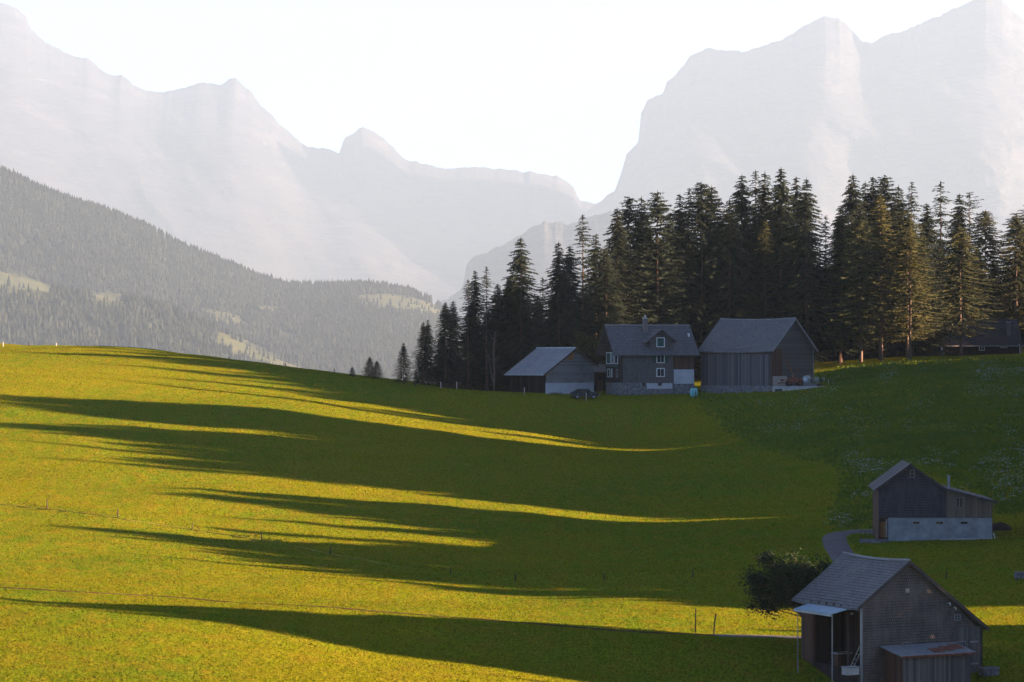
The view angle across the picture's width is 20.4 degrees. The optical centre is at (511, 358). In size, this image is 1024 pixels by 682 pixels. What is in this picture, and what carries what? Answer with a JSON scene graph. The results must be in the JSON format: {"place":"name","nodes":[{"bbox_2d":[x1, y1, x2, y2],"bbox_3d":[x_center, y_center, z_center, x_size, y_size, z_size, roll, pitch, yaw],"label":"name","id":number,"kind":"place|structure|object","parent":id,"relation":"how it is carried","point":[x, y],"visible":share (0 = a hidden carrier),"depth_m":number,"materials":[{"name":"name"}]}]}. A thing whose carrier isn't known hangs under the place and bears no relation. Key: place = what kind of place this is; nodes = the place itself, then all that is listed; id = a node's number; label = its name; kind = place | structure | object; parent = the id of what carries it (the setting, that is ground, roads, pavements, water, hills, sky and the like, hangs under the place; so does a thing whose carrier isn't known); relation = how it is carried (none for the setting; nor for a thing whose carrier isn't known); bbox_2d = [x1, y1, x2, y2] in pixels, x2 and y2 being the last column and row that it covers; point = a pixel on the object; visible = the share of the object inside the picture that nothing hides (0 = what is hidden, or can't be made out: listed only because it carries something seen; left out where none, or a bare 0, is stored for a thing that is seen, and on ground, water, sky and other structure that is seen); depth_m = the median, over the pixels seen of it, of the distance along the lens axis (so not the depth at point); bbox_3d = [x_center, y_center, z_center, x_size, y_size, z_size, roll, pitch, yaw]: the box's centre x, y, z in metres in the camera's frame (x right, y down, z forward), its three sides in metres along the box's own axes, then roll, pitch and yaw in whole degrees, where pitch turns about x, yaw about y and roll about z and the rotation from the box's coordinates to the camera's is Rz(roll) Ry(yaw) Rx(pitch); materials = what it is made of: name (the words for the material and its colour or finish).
{"place":"outdoors","nodes":[
{"label":"outdoors","id":0,"kind":"place"},
{"bbox_2d":[0,285,301,367],"bbox_3d":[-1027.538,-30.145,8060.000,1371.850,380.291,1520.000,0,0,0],"label":"hills","id":1,"kind":"structure","parent":0,"point":[237,345],"depth_m":8361.45,"materials":[{"name":"green plant"}]},
{"bbox_2d":[0,277,349,373],"bbox_3d":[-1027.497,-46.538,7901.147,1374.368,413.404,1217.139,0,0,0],"label":"wood","id":2,"kind":"object","parent":1,"relation":"on","point":[188,329],"visible":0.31,"depth_m":8204.30,"materials":[{"name":"plant"}]},
{"bbox_2d":[0,503,409,567],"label":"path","id":3,"kind":"structure","parent":0,"point":[215,532],"depth_m":291.41,"materials":[{"name":"green plant"}]},
{"bbox_2d":[0,172,441,376],"bbox_3d":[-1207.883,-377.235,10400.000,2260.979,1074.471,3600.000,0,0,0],"label":"hills","id":4,"kind":"structure","parent":0,"point":[25,279],"depth_m":10495.89,"materials":[{"name":"plant"}]},
{"bbox_2d":[0,165,464,382],"bbox_3d":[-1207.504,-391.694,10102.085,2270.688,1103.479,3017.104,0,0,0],"label":"wood","id":5,"kind":"object","parent":4,"relation":"on","point":[373,335],"visible":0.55,"depth_m":10648.06,"materials":[{"name":"plant"}]},
{"bbox_2d":[0,3,596,303],"bbox_3d":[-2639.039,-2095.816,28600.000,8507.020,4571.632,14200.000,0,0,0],"label":"mountain","id":6,"kind":"structure","parent":0,"point":[232,169],"depth_m":30337.15,"materials":[{"name":"stone"}]},
{"bbox_2d":[1,587,716,635],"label":"fence","id":7,"kind":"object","parent":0,"point":[389,612],"depth_m":219.16,"materials":[{"name":"brown wood"}]},
{"bbox_2d":[0,343,1023,681],"bbox_3d":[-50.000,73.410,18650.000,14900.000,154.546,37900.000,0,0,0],"label":"ground","id":8,"kind":"structure","parent":0,"point":[664,423],"depth_m":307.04,"materials":[{"name":"green plant"}]},
{"bbox_2d":[361,357,378,377],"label":"young spruce","id":9,"kind":"object","parent":8,"relation":"on","point":[369,365],"visible":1,"depth_m":465.83,"materials":[{"name":"green plant"}]},
{"bbox_2d":[368,361,385,378],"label":"young spruce","id":10,"kind":"object","parent":8,"relation":"on","point":[375,372],"visible":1,"depth_m":464.82,"materials":[{"name":"green plant"}]},
{"bbox_2d":[391,343,414,383],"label":"spruce tree","id":11,"kind":"object","parent":8,"relation":"on","point":[403,353],"visible":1,"depth_m":455.81,"materials":[{"name":"green plant"}]},
{"bbox_2d":[410,322,441,384],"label":"spruce tree","id":12,"kind":"object","parent":8,"relation":"on","point":[424,350],"visible":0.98,"depth_m":461.69,"materials":[{"name":"green plant"}]},
{"bbox_2d":[415,320,439,384],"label":"spruce tree","id":13,"kind":"object","parent":8,"relation":"on","point":[427,326],"visible":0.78,"depth_m":465.80,"materials":[{"name":"green plant"}]},
{"bbox_2d":[425,302,471,387],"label":"spruce tree","id":14,"kind":"object","parent":8,"relation":"on","point":[446,316],"visible":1,"depth_m":462.58,"materials":[{"name":"green plant"}]},
{"bbox_2d":[435,301,471,387],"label":"spruce tree","id":15,"kind":"object","parent":8,"relation":"on","point":[452,307],"visible":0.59,"depth_m":469.74,"materials":[{"name":"green plant"}]},
{"bbox_2d":[435,281,490,389],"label":"spruce tree","id":16,"kind":"object","parent":8,"relation":"on","point":[467,326],"visible":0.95,"depth_m":467.84,"materials":[{"name":"green plant"}]},
{"bbox_2d":[452,306,491,390],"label":"spruce tree","id":17,"kind":"object","parent":8,"relation":"on","point":[473,382],"visible":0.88,"depth_m":469.40,"materials":[{"name":"green plant"}]},
{"bbox_2d":[457,271,491,389],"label":"spruce tree","id":18,"kind":"object","parent":8,"relation":"on","point":[475,284],"visible":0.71,"depth_m":471.61,"materials":[{"name":"green plant"}]},
{"bbox_2d":[465,266,506,390],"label":"spruce tree","id":19,"kind":"object","parent":8,"relation":"on","point":[488,308],"visible":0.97,"depth_m":465.86,"materials":[{"name":"green plant"}]},
{"bbox_2d":[469,311,505,390],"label":"spruce tree","id":20,"kind":"object","parent":8,"relation":"on","point":[489,343],"visible":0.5,"depth_m":471.65,"materials":[{"name":"green plant"}]},
{"bbox_2d":[488,332,498,390],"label":"bare tree","id":21,"kind":"object","parent":8,"relation":"on","point":[493,377],"visible":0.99,"depth_m":451.93,"materials":[{"name":"brown plant"}]},
{"bbox_2d":[472,284,517,386],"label":"spruce tree","id":22,"kind":"object","parent":8,"relation":"on","point":[497,296],"visible":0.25,"depth_m":475.55,"materials":[{"name":"green plant"}]},
{"bbox_2d":[482,278,535,391],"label":"spruce tree","id":23,"kind":"object","parent":8,"relation":"on","point":[505,325],"visible":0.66,"depth_m":470.19,"materials":[{"name":"green plant"}]},
{"bbox_2d":[477,238,554,388],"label":"spruce tree","id":24,"kind":"object","parent":8,"relation":"on","point":[520,265],"visible":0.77,"depth_m":468.94,"materials":[{"name":"green plant"}]},
{"bbox_2d":[498,292,540,391],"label":"spruce tree","id":25,"kind":"object","parent":8,"relation":"on","point":[524,343],"visible":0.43,"depth_m":471.47,"materials":[{"name":"green plant"}]},
{"bbox_2d":[522,295,552,357],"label":"spruce tree","id":26,"kind":"object","parent":8,"relation":"on","point":[540,319],"visible":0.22,"depth_m":475.04,"materials":[{"name":"green plant"}]},
{"bbox_2d":[536,278,557,346],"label":"spruce tree","id":27,"kind":"object","parent":8,"relation":"on","point":[542,289],"visible":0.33,"depth_m":479.91,"materials":[{"name":"green plant"}]},
{"bbox_2d":[504,347,598,393],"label":"barn","id":28,"kind":"structure","parent":8,"relation":"on","point":[564,370],"depth_m":451.45,"materials":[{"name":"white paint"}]},
{"bbox_2d":[540,241,580,346],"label":"spruce tree","id":29,"kind":"object","parent":8,"relation":"on","point":[558,284],"visible":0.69,"depth_m":477.47,"materials":[{"name":"green plant"}]},
{"bbox_2d":[548,246,602,361],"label":"spruce tree","id":30,"kind":"object","parent":8,"relation":"on","point":[569,261],"visible":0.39,"depth_m":483.50,"materials":[{"name":"green plant"}]},
{"bbox_2d":[570,389,598,398],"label":"parked car","id":31,"kind":"object","parent":8,"relation":"on","point":[577,393],"visible":1,"depth_m":440.70,"materials":[{"name":"paint"}]},
{"bbox_2d":[571,330,599,358],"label":"rowan tree","id":32,"kind":"object","parent":8,"relation":"on","point":[584,342],"visible":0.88,"depth_m":465.38,"materials":[{"name":"green plant"}]},
{"bbox_2d":[553,214,618,361],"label":"spruce tree","id":33,"kind":"object","parent":8,"relation":"on","point":[581,240],"visible":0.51,"depth_m":485.83,"materials":[{"name":"green plant"}]},
{"bbox_2d":[574,234,625,363],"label":"spruce tree","id":34,"kind":"object","parent":8,"relation":"on","point":[594,255],"visible":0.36,"depth_m":491.45,"materials":[{"name":"green plant"}]},
{"bbox_2d":[594,364,605,390],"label":"outhouse","id":35,"kind":"structure","parent":8,"relation":"on","point":[600,378],"depth_m":462.05,"materials":[{"name":"grey wood"}]},
{"bbox_2d":[580,248,630,363],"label":"spruce tree","id":36,"kind":"object","parent":8,"relation":"on","point":[605,267],"visible":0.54,"depth_m":487.42,"materials":[{"name":"green plant"}]},
{"bbox_2d":[597,209,653,363],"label":"spruce tree","id":37,"kind":"object","parent":8,"relation":"on","point":[616,243],"visible":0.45,"depth_m":499.37,"materials":[{"name":"green plant"}]},
{"bbox_2d":[606,196,662,324],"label":"spruce tree","id":38,"kind":"object","parent":8,"relation":"on","point":[627,218],"visible":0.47,"depth_m":504.25,"materials":[{"name":"green plant"}]},
{"bbox_2d":[614,195,665,324],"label":"spruce tree","id":39,"kind":"object","parent":8,"relation":"on","point":[643,217],"visible":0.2,"depth_m":509.52,"materials":[{"name":"green plant"}]},
{"bbox_2d":[596,315,699,394],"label":"farmhouse","id":40,"kind":"object","parent":8,"relation":"on","point":[645,358],"visible":1,"depth_m":448.14,"materials":[{"name":"grey wood"}]},
{"bbox_2d":[656,337,664,346],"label":"window","id":41,"kind":"structure","parent":40,"relation":"in","point":[660,341],"depth_m":447.74,"materials":[{"name":"white glass"}]},
{"bbox_2d":[674,369,693,383],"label":"garage door","id":42,"kind":"structure","parent":40,"relation":"in","point":[681,376],"depth_m":448.94,"materials":[{"name":"white paint"}]},
{"bbox_2d":[626,190,697,340],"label":"spruce tree","id":43,"kind":"object","parent":8,"relation":"on","point":[657,210],"visible":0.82,"depth_m":502.22,"materials":[{"name":"green plant"}]},
{"bbox_2d":[651,213,707,377],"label":"spruce tree","id":44,"kind":"object","parent":8,"relation":"on","point":[674,286],"visible":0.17,"depth_m":510.98,"materials":[{"name":"green plant"}]},
{"bbox_2d":[652,195,708,364],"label":"spruce tree","id":45,"kind":"object","parent":8,"relation":"on","point":[679,220],"visible":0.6,"depth_m":507.16,"materials":[{"name":"green plant"}]},
{"bbox_2d":[667,189,707,341],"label":"spruce tree","id":46,"kind":"object","parent":8,"relation":"on","point":[689,193],"visible":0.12,"depth_m":514.92,"materials":[{"name":"green plant"}]},
{"bbox_2d":[661,181,737,379],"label":"spruce tree","id":47,"kind":"object","parent":8,"relation":"on","point":[699,204],"visible":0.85,"depth_m":505.07,"materials":[{"name":"green plant"}]},
{"bbox_2d":[684,186,745,336],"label":"spruce tree","id":48,"kind":"object","parent":8,"relation":"on","point":[718,203],"visible":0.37,"depth_m":511.48,"materials":[{"name":"green plant"}]},
{"bbox_2d":[692,198,766,362],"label":"spruce tree","id":49,"kind":"object","parent":8,"relation":"on","point":[730,222],"visible":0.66,"depth_m":504.03,"materials":[{"name":"green plant"}]},
{"bbox_2d":[705,176,778,333],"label":"spruce tree","id":50,"kind":"object","parent":8,"relation":"on","point":[743,208],"visible":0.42,"depth_m":508.97,"materials":[{"name":"green plant"}]},
{"bbox_2d":[731,170,769,307],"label":"spruce tree","id":51,"kind":"object","parent":8,"relation":"on","point":[752,191],"visible":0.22,"depth_m":515.94,"materials":[{"name":"green plant"}]},
{"bbox_2d":[698,317,817,392],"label":"barn","id":52,"kind":"structure","parent":8,"relation":"on","point":[749,355],"depth_m":448.02,"materials":[{"name":"weathered wood"},{"name":"grey slate"},{"name":"stone"}]},
{"bbox_2d":[731,354,733,384],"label":"door","id":53,"kind":"structure","parent":52,"relation":"in","point":[732,355],"depth_m":447.74,"materials":[{"name":"wood"}]},
{"bbox_2d":[731,173,796,318],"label":"spruce tree","id":54,"kind":"object","parent":8,"relation":"on","point":[762,199],"visible":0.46,"depth_m":511.17,"materials":[{"name":"green plant"}]},
{"bbox_2d":[754,219,774,318],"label":"larch tree","id":55,"kind":"object","parent":8,"relation":"on","point":[765,235],"visible":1,"depth_m":501.97,"materials":[{"name":"green plant"}]},
{"bbox_2d":[737,548,831,619],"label":"apple tree","id":56,"kind":"object","parent":8,"relation":"on","point":[781,585],"visible":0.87,"depth_m":209.89,"materials":[{"name":"green plant"}]},
{"bbox_2d":[740,168,831,361],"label":"spruce tree","id":57,"kind":"object","parent":8,"relation":"on","point":[780,213],"visible":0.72,"depth_m":506.94,"materials":[{"name":"green plant"}]},
{"bbox_2d":[774,177,820,339],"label":"spruce tree","id":58,"kind":"object","parent":8,"relation":"on","point":[796,188],"visible":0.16,"depth_m":513.35,"materials":[{"name":"green plant"}]},
{"bbox_2d":[772,386,824,391],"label":"loading ramp","id":59,"kind":"structure","parent":8,"relation":"on","point":[779,388],"depth_m":441.00,"materials":[{"name":"concrete"}]},
{"bbox_2d":[778,374,802,385],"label":"hay machine","id":60,"kind":"object","parent":59,"relation":"on","point":[791,380],"visible":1,"depth_m":442.49,"materials":[{"name":"red metal"}]},
{"bbox_2d":[764,178,853,361],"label":"spruce tree","id":61,"kind":"object","parent":8,"relation":"on","point":[807,214],"visible":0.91,"depth_m":502.14,"materials":[{"name":"green plant"}]},
{"bbox_2d":[804,215,838,361],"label":"spruce tree","id":62,"kind":"object","parent":8,"relation":"on","point":[825,232],"visible":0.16,"depth_m":519.86,"materials":[{"name":"green plant"}]},
{"bbox_2d":[807,257,870,362],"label":"spruce tree","id":63,"kind":"object","parent":8,"relation":"on","point":[836,309],"visible":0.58,"depth_m":504.62,"materials":[{"name":"green plant"}]},
{"bbox_2d":[808,207,878,362],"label":"spruce tree","id":64,"kind":"object","parent":8,"relation":"on","point":[838,230],"visible":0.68,"depth_m":504.22,"materials":[{"name":"green plant"}]},
{"bbox_2d":[809,175,888,359],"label":"spruce tree","id":65,"kind":"object","parent":8,"relation":"on","point":[852,207],"visible":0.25,"depth_m":511.42,"materials":[{"name":"green plant"}]},
{"bbox_2d":[841,665,859,674],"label":"trough","id":66,"kind":"object","parent":8,"relation":"on","point":[851,670],"visible":1,"depth_m":199.15,"materials":[{"name":"concrete"}]},
{"bbox_2d":[685,354,1023,530],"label":"tall grass","id":67,"kind":"structure","parent":8,"relation":"on","point":[960,372],"depth_m":392.51,"materials":[{"name":"green plant"}]},
{"bbox_2d":[836,182,877,345],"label":"spruce tree","id":68,"kind":"object","parent":8,"relation":"on","point":[863,187],"visible":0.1,"depth_m":519.76,"materials":[{"name":"green plant"}]},
{"bbox_2d":[813,219,905,361],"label":"spruce tree","id":69,"kind":"object","parent":8,"relation":"on","point":[859,230],"visible":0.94,"depth_m":499.15,"materials":[{"name":"green plant"}]},
{"bbox_2d":[721,357,1023,523],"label":"wildflowers","id":70,"kind":"object","parent":8,"relation":"on","point":[928,447],"visible":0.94,"depth_m":351.28,"materials":[{"name":"plant"}]},
{"bbox_2d":[843,220,901,359],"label":"spruce tree","id":71,"kind":"object","parent":8,"relation":"on","point":[871,354],"visible":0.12,"depth_m":516.31,"materials":[{"name":"green plant"}]},
{"bbox_2d":[855,177,895,354],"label":"spruce tree","id":72,"kind":"object","parent":8,"relation":"on","point":[869,195],"visible":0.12,"depth_m":517.70,"materials":[{"name":"green plant"}]},
{"bbox_2d":[848,195,909,359],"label":"larch tree","id":73,"kind":"object","parent":8,"relation":"on","point":[878,229],"visible":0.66,"depth_m":502.62,"materials":[{"name":"green plant"}]},
{"bbox_2d":[844,242,917,360],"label":"spruce tree","id":74,"kind":"object","parent":8,"relation":"on","point":[885,260],"visible":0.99,"depth_m":497.29,"materials":[{"name":"green plant"}]},
{"bbox_2d":[855,214,917,358],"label":"spruce tree","id":75,"kind":"object","parent":8,"relation":"on","point":[888,350],"visible":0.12,"depth_m":514.48,"materials":[{"name":"green plant"}]},
{"bbox_2d":[857,175,922,356],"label":"spruce tree","id":76,"kind":"object","parent":8,"relation":"on","point":[884,189],"visible":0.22,"depth_m":514.48,"materials":[{"name":"green plant"}]},
{"bbox_2d":[792,552,989,681],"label":"barn","id":77,"kind":"structure","parent":8,"relation":"on","point":[852,602],"depth_m":202.90,"materials":[{"name":"grey wood"}]},
{"bbox_2d":[831,651,852,665],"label":"wooden bin","id":78,"kind":"object","parent":77,"relation":"on","point":[839,658],"visible":0.93,"depth_m":202.71,"materials":[{"name":"brown wood"}]},
{"bbox_2d":[969,637,978,667],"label":"door","id":79,"kind":"structure","parent":77,"relation":"in","point":[973,642],"depth_m":204.39,"materials":[{"name":"grey wood"}]},
{"bbox_2d":[863,210,952,357],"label":"spruce tree","id":80,"kind":"object","parent":8,"relation":"on","point":[907,224],"visible":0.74,"depth_m":499.33,"materials":[{"name":"green plant"}]},
{"bbox_2d":[889,184,926,347],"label":"spruce tree","id":81,"kind":"object","parent":8,"relation":"on","point":[900,198],"visible":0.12,"depth_m":519.59,"materials":[{"name":"green plant"}]},
{"bbox_2d":[880,226,942,359],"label":"larch tree","id":82,"kind":"object","parent":8,"relation":"on","point":[909,270],"visible":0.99,"depth_m":495.67,"materials":[{"name":"green plant"}]},
{"bbox_2d":[886,243,940,356],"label":"spruce tree","id":83,"kind":"object","parent":8,"relation":"on","point":[925,343],"visible":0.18,"depth_m":515.05,"materials":[{"name":"green plant"}]},
{"bbox_2d":[883,182,947,355],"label":"spruce tree","id":84,"kind":"object","parent":8,"relation":"on","point":[910,197],"visible":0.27,"depth_m":513.74,"materials":[{"name":"green plant"}]},
{"bbox_2d":[859,460,997,542],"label":"barn","id":85,"kind":"structure","parent":8,"relation":"on","point":[911,502],"depth_m":284.71,"materials":[{"name":"wood"}]},
{"bbox_2d":[880,522,885,536],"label":"door","id":86,"kind":"structure","parent":85,"relation":"in","point":[882,524],"depth_m":285.43,"materials":[{"name":"orange wood"}]},
{"bbox_2d":[880,642,977,681],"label":"shed","id":87,"kind":"structure","parent":8,"relation":"on","point":[940,662],"depth_m":200.00,"materials":[{"name":"wood"}]},
{"bbox_2d":[914,236,951,355],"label":"spruce tree","id":88,"kind":"object","parent":8,"relation":"on","point":[931,342],"visible":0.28,"depth_m":518.05,"materials":[{"name":"green plant"}]},
{"bbox_2d":[914,204,966,354],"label":"spruce tree","id":89,"kind":"object","parent":8,"relation":"on","point":[926,220],"visible":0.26,"depth_m":521.24,"materials":[{"name":"green plant"}]},
{"bbox_2d":[923,180,987,318],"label":"spruce tree","id":90,"kind":"object","parent":8,"relation":"on","point":[940,200],"visible":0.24,"depth_m":551.82,"materials":[{"name":"green plant"}]},
{"bbox_2d":[922,226,1003,355],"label":"spruce tree","id":91,"kind":"object","parent":8,"relation":"on","point":[960,236],"visible":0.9,"depth_m":511.41,"materials":[{"name":"green plant"}]},
{"bbox_2d":[938,193,993,318],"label":"spruce tree","id":92,"kind":"object","parent":8,"relation":"on","point":[961,214],"visible":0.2,"depth_m":555.39,"materials":[{"name":"green plant"}]},
{"bbox_2d":[932,192,1011,317],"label":"spruce tree","id":93,"kind":"object","parent":8,"relation":"on","point":[969,214],"visible":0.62,"depth_m":552.74,"materials":[{"name":"green plant"}]},
{"bbox_2d":[936,319,1022,355],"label":"cottage","id":94,"kind":"structure","parent":8,"relation":"on","point":[1007,339],"depth_m":535.72,"materials":[{"name":"grey wood"}]},
{"bbox_2d":[954,209,1023,331],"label":"spruce tree","id":95,"kind":"object","parent":8,"relation":"on","point":[990,241],"visible":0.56,"depth_m":554.96,"materials":[{"name":"green plant"}]},
{"bbox_2d":[978,666,999,675],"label":"stone trough","id":96,"kind":"object","parent":8,"relation":"on","point":[989,671],"visible":1,"depth_m":203.61,"materials":[{"name":"grey stone"}]},
{"bbox_2d":[977,213,1023,331],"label":"spruce tree","id":97,"kind":"object","parent":8,"relation":"on","point":[1009,237],"visible":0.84,"depth_m":551.33,"materials":[{"name":"green plant"}]},
{"bbox_2d":[992,522,1012,530],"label":"earth mound","id":98,"kind":"object","parent":8,"relation":"on","point":[1000,526],"visible":0.83,"depth_m":291.97,"materials":[{"name":"soil"}]},
{"bbox_2d":[988,205,1023,331],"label":"spruce tree","id":99,"kind":"object","parent":8,"relation":"on","point":[1018,287],"visible":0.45,"depth_m":556.88,"materials":[{"name":"green plant"}]},
{"bbox_2d":[0,0,1023,203],"label":"sky","id":100,"kind":"structure","parent":0,"point":[561,88],"materials":[{"name":"white"}]},
{"bbox_2d":[434,210,629,356],"bbox_3d":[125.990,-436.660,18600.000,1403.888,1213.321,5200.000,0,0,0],"label":"mountain","id":101,"kind":"structure","parent":0,"point":[542,239],"depth_m":19382.25,"materials":[{"name":"stone"}]},
{"bbox_2d":[713,529,872,638],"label":"road","id":102,"kind":"structure","parent":0,"point":[835,545],"depth_m":283.08,"materials":[{"name":"grey gravel"}]},
{"bbox_2d":[577,0,1023,273],"bbox_3d":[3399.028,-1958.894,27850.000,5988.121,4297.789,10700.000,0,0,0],"label":"mountain","id":103,"kind":"structure","parent":0,"point":[826,107],"depth_m":29098.05,"materials":[{"name":"stone"}]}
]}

